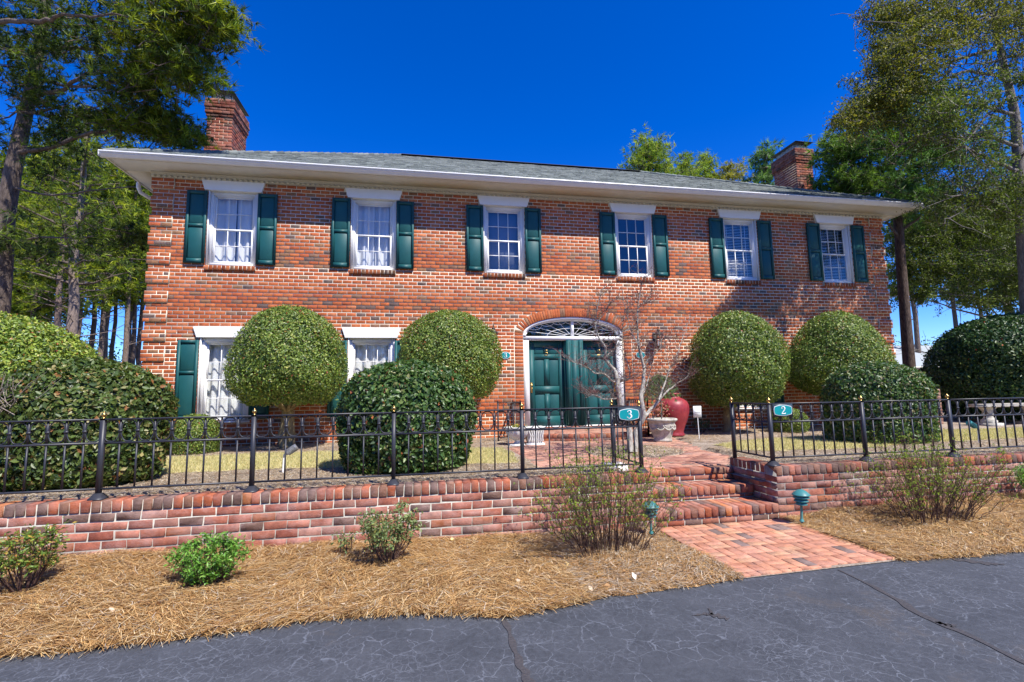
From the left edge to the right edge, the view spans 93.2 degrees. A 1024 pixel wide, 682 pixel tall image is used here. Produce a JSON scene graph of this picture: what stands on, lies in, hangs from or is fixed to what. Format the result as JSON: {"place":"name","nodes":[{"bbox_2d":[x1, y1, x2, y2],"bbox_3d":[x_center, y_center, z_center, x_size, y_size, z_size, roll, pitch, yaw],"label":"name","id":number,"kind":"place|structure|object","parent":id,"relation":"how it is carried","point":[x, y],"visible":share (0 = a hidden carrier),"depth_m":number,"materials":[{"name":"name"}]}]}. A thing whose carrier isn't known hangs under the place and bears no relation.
{"place":"outdoors","nodes":[
{"label":"outdoors","id":0,"kind":"place"},
{"bbox_2d":[157,446,518,474],"bbox_3d":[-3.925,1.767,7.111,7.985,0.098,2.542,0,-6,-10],"label":"dry grass","id":1,"kind":"structure","parent":0,"point":[262,462],"depth_m":7.14,"materials":[{"name":"yellow plant"}]},
{"bbox_2d":[0,528,737,655],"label":"pine straw ground","id":2,"kind":"structure","parent":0,"point":[519,614],"depth_m":3.72,"materials":[{"name":"brown plant"}]},
{"bbox_2d":[0,530,594,660],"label":"pine straw","id":3,"kind":"object","parent":2,"relation":"on","point":[258,600],"visible":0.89,"depth_m":3.59,"materials":[{"name":"brown plant"}]},
{"bbox_2d":[0,517,75,595],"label":"azalea shrub","id":4,"kind":"object","parent":3,"relation":"on","point":[18,556],"visible":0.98,"depth_m":3.61,"materials":[{"name":"green plant"}]},
{"bbox_2d":[163,530,253,585],"bbox_3d":[-2.372,1.697,3.773,0.659,0.414,0.550,0,-6,-10],"label":"azalea shrub","id":5,"kind":"object","parent":3,"relation":"on","point":[194,571],"visible":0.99,"depth_m":3.72,"materials":[{"name":"green plant"}]},
{"bbox_2d":[330,529,358,555],"bbox_3d":[-1.505,1.815,4.359,0.247,0.252,0.232,0,-6,-10],"label":"azalea shrub","id":6,"kind":"object","parent":3,"relation":"on","point":[344,540],"visible":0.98,"depth_m":4.34,"materials":[{"name":"green plant"}]},
{"bbox_2d":[354,497,425,562],"bbox_3d":[-1.053,1.650,4.176,0.609,0.547,0.559,0,-6,-10],"label":"azalea shrub","id":7,"kind":"object","parent":3,"relation":"on","point":[379,535],"visible":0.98,"depth_m":4.12,"materials":[{"name":"green plant"}]},
{"bbox_2d":[5,496,1017,651],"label":"fallen leaves","id":8,"kind":"object","parent":3,"relation":"on","point":[158,603],"visible":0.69,"depth_m":3.97,"materials":[{"name":"brown plant"}]},
{"bbox_2d":[0,471,654,556],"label":"brick garden wall","id":9,"kind":"structure","parent":2,"relation":"on","point":[455,508],"depth_m":4.65,"materials":[{"name":"red brick"}]},
{"bbox_2d":[0,400,648,500],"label":"iron fence","id":10,"kind":"object","parent":9,"relation":"on","point":[98,494],"visible":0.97,"depth_m":4.77,"materials":[{"name":"black metal"}]},
{"bbox_2d":[617,407,639,421],"bbox_3d":[1.308,0.820,5.412,0.260,0.153,0.018,0,-6,-10],"label":"number sign","id":11,"kind":"object","parent":10,"relation":"attached to","point":[629,414],"visible":1,"depth_m":5.41,"materials":[{"name":"teal metal"}]},
{"bbox_2d":[514,429,693,557],"bbox_3d":[0.881,1.397,4.584,1.679,1.102,1.015,0,-6,-10],"label":"budding shrub","id":12,"kind":"object","parent":2,"relation":"on","point":[593,512],"visible":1,"depth_m":4.44,"materials":[{"name":"green plant"}]},
{"bbox_2d":[520,526,748,605],"bbox_3d":[0.972,1.925,4.334,1.673,0.117,1.719,0,-6,-10],"label":"pine straw","id":13,"kind":"object","parent":2,"relation":"on","point":[689,554],"visible":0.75,"depth_m":4.08,"materials":[{"name":"brown plant"}]},
{"bbox_2d":[642,501,658,534],"bbox_3d":[1.428,1.821,4.993,0.188,0.341,0.188,0,-6,-10],"label":"garden light","id":14,"kind":"object","parent":13,"relation":"on","point":[651,515],"visible":0.44,"depth_m":4.96,"materials":[{"name":"metal"}]},
{"bbox_2d":[0,519,1023,681],"bbox_3d":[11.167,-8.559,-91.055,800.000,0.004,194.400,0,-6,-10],"label":"asphalt driveway","id":15,"kind":"structure","parent":0,"point":[959,619],"depth_m":2.92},
{"bbox_2d":[730,452,1023,518],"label":"brick garden wall","id":16,"kind":"structure","parent":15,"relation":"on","point":[817,481],"depth_m":5.80,"materials":[{"name":"red brick"}]},
{"bbox_2d":[729,394,1023,465],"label":"iron fence","id":17,"kind":"object","parent":16,"relation":"on","point":[862,419],"visible":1,"depth_m":6.07,"materials":[{"name":"black metal"}]},
{"bbox_2d":[772,404,792,416],"bbox_3d":[3.223,0.825,5.764,0.265,0.153,0.018,0,-6,-10],"label":"number sign","id":18,"kind":"object","parent":17,"relation":"attached to","point":[782,410],"visible":1,"depth_m":5.76,"materials":[{"name":"teal metal"}]},
{"bbox_2d":[0,412,1023,501],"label":"lawn","id":19,"kind":"structure","parent":0,"point":[705,444],"depth_m":7.33,"materials":[{"name":"beige plant"}]},
{"bbox_2d":[0,311,102,377],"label":"clipped bush","id":20,"kind":"object","parent":19,"relation":"on","point":[33,340],"visible":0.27,"depth_m":7.62,"materials":[{"name":"green plant"}]},
{"bbox_2d":[0,355,180,491],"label":"clipped bush","id":21,"kind":"object","parent":19,"relation":"on","point":[76,387],"visible":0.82,"depth_m":5.15,"materials":[{"name":"green plant"}]},
{"bbox_2d":[0,0,268,369],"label":"pine tree","id":22,"kind":"object","parent":19,"relation":"on","point":[151,69],"visible":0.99,"depth_m":10.96,"materials":[{"name":"green plant"}]},
{"bbox_2d":[169,413,222,455],"bbox_3d":[-5.676,1.654,8.685,0.900,0.735,0.899,0,-6,-10],"label":"clipped bush","id":23,"kind":"object","parent":19,"relation":"on","point":[213,426],"visible":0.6,"depth_m":8.45,"materials":[{"name":"green plant"}]},
{"bbox_2d":[222,304,349,447],"bbox_3d":[-4.274,0.690,9.227,2.239,2.803,2.292,0,-6,-10],"label":"topiary tree","id":24,"kind":"object","parent":19,"relation":"on","point":[253,360],"visible":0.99,"depth_m":8.65,"materials":[{"name":"green plant"}]},
{"bbox_2d":[282,444,298,472],"bbox_3d":[-2.804,1.505,6.126,0.190,0.398,0.088,1,-7,-18],"label":"spot light","id":25,"kind":"object","parent":19,"relation":"on","point":[292,449],"visible":0.76,"depth_m":6.11,"materials":[{"name":"grey metal"}]},
{"bbox_2d":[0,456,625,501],"bbox_3d":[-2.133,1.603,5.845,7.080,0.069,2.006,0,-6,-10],"label":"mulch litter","id":26,"kind":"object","parent":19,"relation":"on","point":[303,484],"visible":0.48,"depth_m":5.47,"materials":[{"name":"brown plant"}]},
{"bbox_2d":[333,358,478,474],"bbox_3d":[-1.373,0.996,6.348,1.870,1.564,1.623,0,-6,-10],"label":"clipped bush","id":27,"kind":"object","parent":19,"relation":"on","point":[411,384],"visible":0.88,"depth_m":5.80,"materials":[{"name":"green plant"}]},
{"bbox_2d":[397,309,503,398],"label":"topiary tree","id":28,"kind":"object","parent":19,"relation":"on","point":[467,343],"visible":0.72,"depth_m":9.22,"materials":[{"name":"green plant"}]},
{"bbox_2d":[497,400,520,440],"bbox_3d":[-0.132,1.684,10.334,0.527,0.855,1.006,0,-6,-10],"label":"iron railing","id":29,"kind":"object","parent":19,"relation":"on","point":[515,404],"visible":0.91,"depth_m":9.93,"materials":[{"name":"black metal"}]},
{"bbox_2d":[98,89,923,446],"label":"brick house","id":30,"kind":"structure","parent":19,"relation":"on","point":[370,257],"depth_m":11.23,"materials":[{"name":"red brick"}]},
{"bbox_2d":[196,338,247,420],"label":"window","id":31,"kind":"structure","parent":30,"relation":"in","point":[213,399],"depth_m":10.05,"materials":[{"name":"white paint"}]},
{"bbox_2d":[205,190,257,265],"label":"window","id":32,"kind":"structure","parent":30,"relation":"in","point":[231,234],"depth_m":10.43,"materials":[{"name":"white glass"}]},
{"bbox_2d":[347,338,393,382],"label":"window","id":33,"kind":"structure","parent":30,"relation":"in","point":[362,352],"depth_m":10.65,"materials":[{"name":"white paint"}]},
{"bbox_2d":[350,198,395,269],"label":"window","id":34,"kind":"structure","parent":30,"relation":"in","point":[373,222],"depth_m":10.96,"materials":[{"name":"white paint"}]},
{"bbox_2d":[491,325,498,348],"bbox_3d":[-0.405,-0.085,10.863,0.234,0.565,0.321,-2,-6,10],"label":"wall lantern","id":35,"kind":"object","parent":30,"relation":"attached to","point":[495,331],"depth_m":10.80,"materials":[{"name":"metal"}]},
{"bbox_2d":[483,205,524,273],"bbox_3d":[-0.203,-2.369,11.424,0.974,1.630,0.232,0,-6,-10],"label":"window","id":36,"kind":"structure","parent":30,"relation":"in","point":[503,227],"depth_m":11.49,"materials":[{"name":"white paint"}]},
{"bbox_2d":[501,352,510,358],"bbox_3d":[-0.149,0.327,11.013,0.236,0.160,0.026,0,-6,-10],"label":"oval plaque","id":37,"kind":"object","parent":30,"relation":"attached to","point":[507,355],"visible":0.82,"depth_m":11.01,"materials":[{"name":"teal metal"}]},
{"bbox_2d":[615,213,653,277],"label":"window","id":38,"kind":"structure","parent":30,"relation":"in","point":[633,232],"depth_m":13.09,"materials":[{"name":"glass"}]},
{"bbox_2d":[652,327,662,349],"bbox_3d":[3.499,-0.065,11.581,0.234,0.565,0.321,-2,-6,10],"label":"wall lantern","id":39,"kind":"object","parent":30,"relation":"attached to","point":[653,334],"depth_m":11.56,"materials":[{"name":"metal"}]},
{"bbox_2d":[723,219,759,280],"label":"window","id":40,"kind":"structure","parent":30,"relation":"in","point":[740,236],"depth_m":12.63,"materials":[{"name":"white paint"}]},
{"bbox_2d":[736,341,765,407],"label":"window","id":41,"kind":"structure","parent":30,"relation":"in","point":[737,341],"depth_m":12.05,"materials":[{"name":"white paint"}]},
{"bbox_2d":[820,224,853,282],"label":"window","id":42,"kind":"structure","parent":30,"relation":"in","point":[835,239],"depth_m":13.15,"materials":[{"name":"white paint"}]},
{"bbox_2d":[167,426,942,456],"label":"mulch litter","id":43,"kind":"object","parent":19,"relation":"on","point":[486,441],"visible":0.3,"depth_m":9.67,"materials":[{"name":"plant"}]},
{"bbox_2d":[524,425,647,440],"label":"entrance platform","id":44,"kind":"structure","parent":19,"relation":"on","point":[569,435],"depth_m":9.83,"materials":[{"name":"brick"}]},
{"bbox_2d":[601,461,627,470],"bbox_3d":[1.290,1.688,6.077,0.240,0.300,0.300,0,-6,-10],"label":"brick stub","id":45,"kind":"object","parent":19,"relation":"on","point":[618,466],"visible":0.07,"depth_m":5.96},
{"bbox_2d":[545,264,707,452],"bbox_3d":[1.998,0.223,7.917,3.534,3.118,1.224,3,-7,-34],"label":"maple tree","id":46,"kind":"object","parent":19,"relation":"on","point":[642,392],"visible":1,"depth_m":7.81,"materials":[{"name":"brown plant"}]},
{"bbox_2d":[588,444,683,454],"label":"mulch litter","id":47,"kind":"object","parent":19,"relation":"on","point":[646,448],"visible":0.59,"depth_m":7.96,"materials":[{"name":"brown plant"}]},
{"bbox_2d":[628,398,657,435],"bbox_3d":[3.117,1.696,10.965,0.596,0.855,0.941,0,-6,-10],"label":"iron railing","id":48,"kind":"object","parent":19,"relation":"on","point":[646,408],"visible":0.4,"depth_m":10.62,"materials":[{"name":"black metal"}]},
{"bbox_2d":[656,393,688,435],"bbox_3d":[3.447,1.568,10.375,0.680,0.900,0.680,0,-6,-10],"label":"red jar","id":49,"kind":"object","parent":19,"relation":"on","point":[680,409],"visible":0.61,"depth_m":10.12,"materials":[{"name":"ceramic"}]},
{"bbox_2d":[693,406,701,439],"bbox_3d":[3.617,1.609,9.427,0.170,0.680,0.021,0,-6,-10],"label":"yard sign","id":50,"kind":"object","parent":19,"relation":"on","point":[697,411],"visible":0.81,"depth_m":9.44,"materials":[{"name":"white plastic"}]},
{"bbox_2d":[688,417,711,432],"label":"azalea shrub","id":51,"kind":"object","parent":19,"relation":"on","point":[706,424],"visible":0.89,"depth_m":10.98,"materials":[{"name":"green plant"}]},
{"bbox_2d":[686,309,792,431],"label":"topiary tree","id":52,"kind":"object","parent":19,"relation":"on","point":[720,337],"visible":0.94,"depth_m":10.34,"materials":[{"name":"green plant"}]},
{"bbox_2d":[739,136,787,185],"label":"pine tree","id":53,"kind":"object","parent":19,"relation":"on","point":[763,174],"visible":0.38,"depth_m":19.65,"materials":[{"name":"green plant"}]},
{"bbox_2d":[767,408,810,432],"bbox_3d":[6.216,1.769,10.911,0.866,0.575,0.852,0,-6,-10],"label":"clipped bush","id":54,"kind":"object","parent":19,"relation":"on","point":[795,425],"visible":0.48,"depth_m":10.62,"materials":[{"name":"green plant"}]},
{"bbox_2d":[785,309,898,395],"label":"topiary tree","id":55,"kind":"object","parent":19,"relation":"on","point":[810,365],"visible":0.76,"depth_m":10.96,"materials":[{"name":"green plant"}]},
{"bbox_2d":[677,437,1023,462],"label":"mulch litter","id":56,"kind":"object","parent":19,"relation":"on","point":[1004,443],"visible":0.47,"depth_m":7.01,"materials":[{"name":"brown plant"}]},
{"bbox_2d":[819,359,940,444],"bbox_3d":[6.531,1.130,8.649,1.970,1.618,1.592,0,-6,-10],"label":"clipped bush","id":57,"kind":"object","parent":19,"relation":"on","point":[879,380],"visible":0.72,"depth_m":8.12,"materials":[{"name":"green plant"}]},
{"bbox_2d":[798,66,1023,368],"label":"pine tree","id":58,"kind":"object","parent":19,"relation":"on","point":[864,176],"visible":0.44,"depth_m":14.57,"materials":[{"name":"green plant"}]},
{"bbox_2d":[822,0,1023,345],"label":"feathery spring tree","id":59,"kind":"object","parent":19,"relation":"on","point":[892,58],"visible":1,"depth_m":11.25,"materials":[{"name":"green plant"}]},
{"bbox_2d":[883,198,1018,379],"bbox_3d":[15.441,-1.198,16.335,7.739,7.658,3.753,0,-6,-10],"label":"feathery spring tree","id":60,"kind":"object","parent":19,"relation":"on","point":[955,245],"visible":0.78,"depth_m":15.94,"materials":[{"name":"green plant"}]},
{"bbox_2d":[920,312,1023,420],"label":"clipped bush","id":61,"kind":"object","parent":19,"relation":"on","point":[963,360],"visible":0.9,"depth_m":12.83,"materials":[{"name":"green plant"}]},
{"bbox_2d":[966,420,978,442],"bbox_3d":[7.561,1.509,7.935,0.182,0.421,0.088,-1,-6,-3],"label":"spot light","id":62,"kind":"object","parent":19,"relation":"on","point":[973,425],"visible":0.69,"depth_m":7.92,"materials":[{"name":"metal"}]},
{"bbox_2d":[968,403,1023,425],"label":"stone bench","id":63,"kind":"object","parent":19,"relation":"on","point":[991,419],"visible":0.63,"depth_m":11.53,"materials":[{"name":"grey stone"}]},
{"bbox_2d":[0,0,1023,364],"label":"sky","id":64,"kind":"structure","parent":0,"point":[561,82],"materials":[{"name":"blue"}]},
{"bbox_2d":[506,436,731,468],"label":"brick walk","id":65,"kind":"structure","parent":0,"point":[691,455],"depth_m":7.54,"materials":[{"name":"red brick"}]},
{"bbox_2d":[504,424,530,445],"bbox_3d":[0.103,1.774,9.154,0.514,0.435,0.517,0,-6,-10],"label":"stone planter","id":66,"kind":"object","parent":65,"relation":"on","point":[514,436],"visible":0.49,"depth_m":9.01,"materials":[{"name":"stone"}]},
{"bbox_2d":[524,426,544,444],"bbox_3d":[0.425,1.810,9.223,0.350,0.365,0.330,0,-6,-10],"label":"planter","id":67,"kind":"object","parent":65,"relation":"on","point":[530,438],"visible":0.78,"depth_m":9.08,"materials":[{"name":"white stone"}]},
{"bbox_2d":[646,399,672,417],"bbox_3d":[3.082,1.576,10.130,0.548,0.845,0.709,-3,-6,15],"label":"red flower pot","id":68,"kind":"object","parent":65,"relation":"on","point":[657,413],"visible":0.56,"depth_m":10.06,"materials":[{"name":"ceramic"}]},
{"bbox_2d":[646,417,676,441],"bbox_3d":[2.927,1.728,9.443,0.584,0.440,0.584,0,-6,-10],"label":"stone planter","id":69,"kind":"object","parent":65,"relation":"on","point":[663,429],"visible":0.99,"depth_m":9.26,"materials":[{"name":"beige stone"}]},
{"bbox_2d":[643,375,680,418],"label":"weeping conifer","id":70,"kind":"object","parent":69,"relation":"on","point":[656,390],"visible":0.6,"depth_m":9.49,"materials":[{"name":"green plant"}]},
{"bbox_2d":[660,519,897,577],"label":"brick path","id":71,"kind":"structure","parent":0,"point":[756,548],"depth_m":4.53,"materials":[{"name":"red brick"}]},
{"bbox_2d":[628,465,778,527],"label":"brick steps","id":72,"kind":"structure","parent":71,"relation":"on","point":[717,494],"depth_m":5.78,"materials":[{"name":"red brick"}]},
{"bbox_2d":[715,426,1023,450],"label":"dry lawn","id":73,"kind":"structure","parent":0,"point":[841,442],"depth_m":8.21,"materials":[{"name":"beige plant"}]},
{"bbox_2d":[781,490,1023,562],"bbox_3d":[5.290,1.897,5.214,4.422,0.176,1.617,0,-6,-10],"label":"pine straw","id":74,"kind":"object","parent":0,"point":[875,530],"visible":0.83,"depth_m":4.91,"materials":[{"name":"brown plant"}]},
{"bbox_2d":[792,489,810,522],"bbox_3d":[3.177,1.808,5.307,0.188,0.359,0.188,0,-6,-10],"label":"garden light","id":75,"kind":"object","parent":74,"relation":"on","point":[801,496],"visible":1,"depth_m":5.27,"materials":[{"name":"metal"}]},
{"bbox_2d":[826,428,1023,524],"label":"budding shrub","id":76,"kind":"object","parent":74,"relation":"on","point":[953,490],"visible":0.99,"depth_m":5.19,"materials":[{"name":"green plant"}]},
{"bbox_2d":[1004,462,1023,490],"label":"azalea shrub","id":77,"kind":"object","parent":74,"relation":"on","point":[1020,476],"visible":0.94,"depth_m":6.02,"materials":[{"name":"green plant"}]},
{"bbox_2d":[937,389,943,423],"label":"brick pier","id":78,"kind":"structure","parent":0,"point":[938,396],"depth_m":12.35,"materials":[{"name":"red brick"}]},
{"label":"forest ground","id":79,"kind":"structure","parent":0,"visible":0},
{"bbox_2d":[0,148,44,315],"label":"pine tree","id":80,"kind":"object","parent":79,"relation":"on","point":[2,158],"visible":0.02,"depth_m":31.44,"materials":[{"name":"green plant"}]},
{"bbox_2d":[1,131,66,326],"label":"pine tree","id":81,"kind":"object","parent":79,"relation":"on","point":[29,313],"visible":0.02,"depth_m":32.77,"materials":[{"name":"green plant"}]},
{"bbox_2d":[14,178,88,319],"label":"pine tree","id":82,"kind":"object","parent":79,"relation":"on","point":[52,312],"visible":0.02,"depth_m":33.66,"materials":[{"name":"green plant"}]},
{"bbox_2d":[11,139,94,322],"bbox_3d":[-30.110,-4.106,30.793,5.035,18.032,5.121,-2,-6,6],"label":"pine tree","id":83,"kind":"object","parent":79,"relation":"on","point":[16,307],"visible":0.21,"depth_m":30.53,"materials":[{"name":"green plant"}]},
{"bbox_2d":[15,155,99,321],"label":"pine tree","id":84,"kind":"object","parent":79,"relation":"on","point":[90,314],"depth_m":37.33,"materials":[{"name":"green plant"}]},
{"bbox_2d":[7,315,122,371],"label":"woodland undergrowth","id":85,"kind":"object","parent":79,"relation":"on","point":[115,356],"depth_m":54.25,"materials":[{"name":"green plant"}]},
{"bbox_2d":[12,116,119,340],"bbox_3d":[-26.040,-4.528,27.472,5.920,18.025,6.599,-4,-7,26],"label":"pine tree","id":86,"kind":"object","parent":79,"relation":"on","point":[58,297],"visible":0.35,"depth_m":27.50,"materials":[{"name":"green plant"}]},
{"bbox_2d":[1,92,151,349],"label":"pine tree","id":87,"kind":"object","parent":79,"relation":"on","point":[73,273],"visible":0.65,"depth_m":22.54,"materials":[{"name":"green plant"}]},
{"bbox_2d":[16,141,136,343],"bbox_3d":[-27.993,-4.283,31.852,5.301,18.541,5.126,0,-6,-10],"label":"pine tree","id":88,"kind":"object","parent":79,"relation":"on","point":[108,305],"visible":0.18,"depth_m":31.97,"materials":[{"name":"green plant"}]},
{"bbox_2d":[54,139,147,357],"bbox_3d":[-28.400,-4.750,33.718,5.916,19.887,5.103,4,-8,-40],"label":"pine tree","id":89,"kind":"object","parent":79,"relation":"on","point":[138,286],"visible":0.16,"depth_m":33.92,"materials":[{"name":"green plant"}]},
{"bbox_2d":[77,171,133,350],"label":"pine tree","id":90,"kind":"object","parent":79,"relation":"on","point":[93,325],"visible":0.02,"depth_m":36.50,"materials":[{"name":"green plant"}]},
{"bbox_2d":[84,194,145,358],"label":"pine tree","id":91,"kind":"object","parent":79,"relation":"on","point":[105,354],"visible":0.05,"depth_m":38.47,"materials":[{"name":"green plant"}]},
{"bbox_2d":[91,172,144,359],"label":"pine tree","id":92,"kind":"object","parent":79,"relation":"on","point":[113,335],"visible":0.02,"depth_m":41.42,"materials":[{"name":"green plant"}]},
{"bbox_2d":[85,141,152,361],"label":"pine tree","id":93,"kind":"object","parent":79,"relation":"on","point":[145,213],"visible":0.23,"depth_m":34.59,"materials":[{"name":"green plant"}]},
{"bbox_2d":[116,194,151,365],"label":"pine tree","id":94,"kind":"object","parent":79,"relation":"on","point":[139,344],"visible":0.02,"depth_m":42.35,"materials":[{"name":"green plant"}]},
{"bbox_2d":[128,307,139,362],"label":"pine tree","id":95,"kind":"object","parent":79,"relation":"on","point":[131,312],"depth_m":43.53,"materials":[{"name":"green plant"}]},
{"bbox_2d":[117,196,151,364],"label":"pine tree","id":96,"kind":"object","parent":79,"relation":"on","point":[132,357],"visible":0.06,"depth_m":39.41,"materials":[{"name":"green plant"}]},
{"bbox_2d":[617,123,709,175],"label":"pine tree","id":97,"kind":"object","parent":79,"relation":"on","point":[650,151],"visible":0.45,"depth_m":25.17,"materials":[{"name":"green plant"}]},
{"bbox_2d":[670,151,718,178],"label":"pine tree","id":98,"kind":"object","parent":79,"relation":"on","point":[686,158],"visible":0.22,"depth_m":31.55,"materials":[{"name":"green plant"}]},
{"bbox_2d":[691,148,721,179],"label":"pine tree","id":99,"kind":"object","parent":79,"relation":"on","point":[704,157],"visible":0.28,"depth_m":32.47,"materials":[{"name":"green plant"}]},
{"bbox_2d":[706,157,753,182],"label":"pine tree","id":100,"kind":"object","parent":79,"relation":"on","point":[733,174],"visible":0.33,"depth_m":31.58,"materials":[{"name":"green plant"}]},
{"bbox_2d":[893,334,940,345],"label":"woodland undergrowth","id":101,"kind":"object","parent":79,"relation":"on","point":[924,344],"visible":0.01,"depth_m":55.68,"materials":[{"name":"green plant"}]},
{"bbox_2d":[878,186,985,352],"bbox_3d":[28.574,-4.061,34.793,7.485,16.775,5.620,0,-6,-10],"label":"pine tree","id":102,"kind":"object","parent":79,"relation":"on","point":[916,321],"visible":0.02,"depth_m":34.48,"materials":[{"name":"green plant"}]},
{"bbox_2d":[894,346,984,387],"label":"neighbour house","id":103,"kind":"structure","parent":79,"relation":"on","point":[919,362],"depth_m":33.09,"materials":[{"name":"brick"}]},
{"bbox_2d":[920,189,988,326],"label":"pine tree","id":104,"kind":"object","parent":79,"relation":"on","point":[955,319],"visible":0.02,"depth_m":38.57,"materials":[{"name":"green plant"}]},
{"bbox_2d":[928,246,990,316],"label":"pine tree","id":105,"kind":"object","parent":79,"relation":"on","point":[956,303],"visible":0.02,"depth_m":43.50,"materials":[{"name":"green plant"}]},
{"bbox_2d":[953,187,1015,307],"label":"pine tree","id":106,"kind":"object","parent":79,"relation":"on","point":[979,291],"visible":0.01,"depth_m":37.17,"materials":[{"name":"green plant"}]},
{"bbox_2d":[978,191,1013,294],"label":"pine tree","id":107,"kind":"object","parent":79,"relation":"on","point":[1005,249],"visible":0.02,"depth_m":35.66,"materials":[{"name":"green plant"}]}
]}

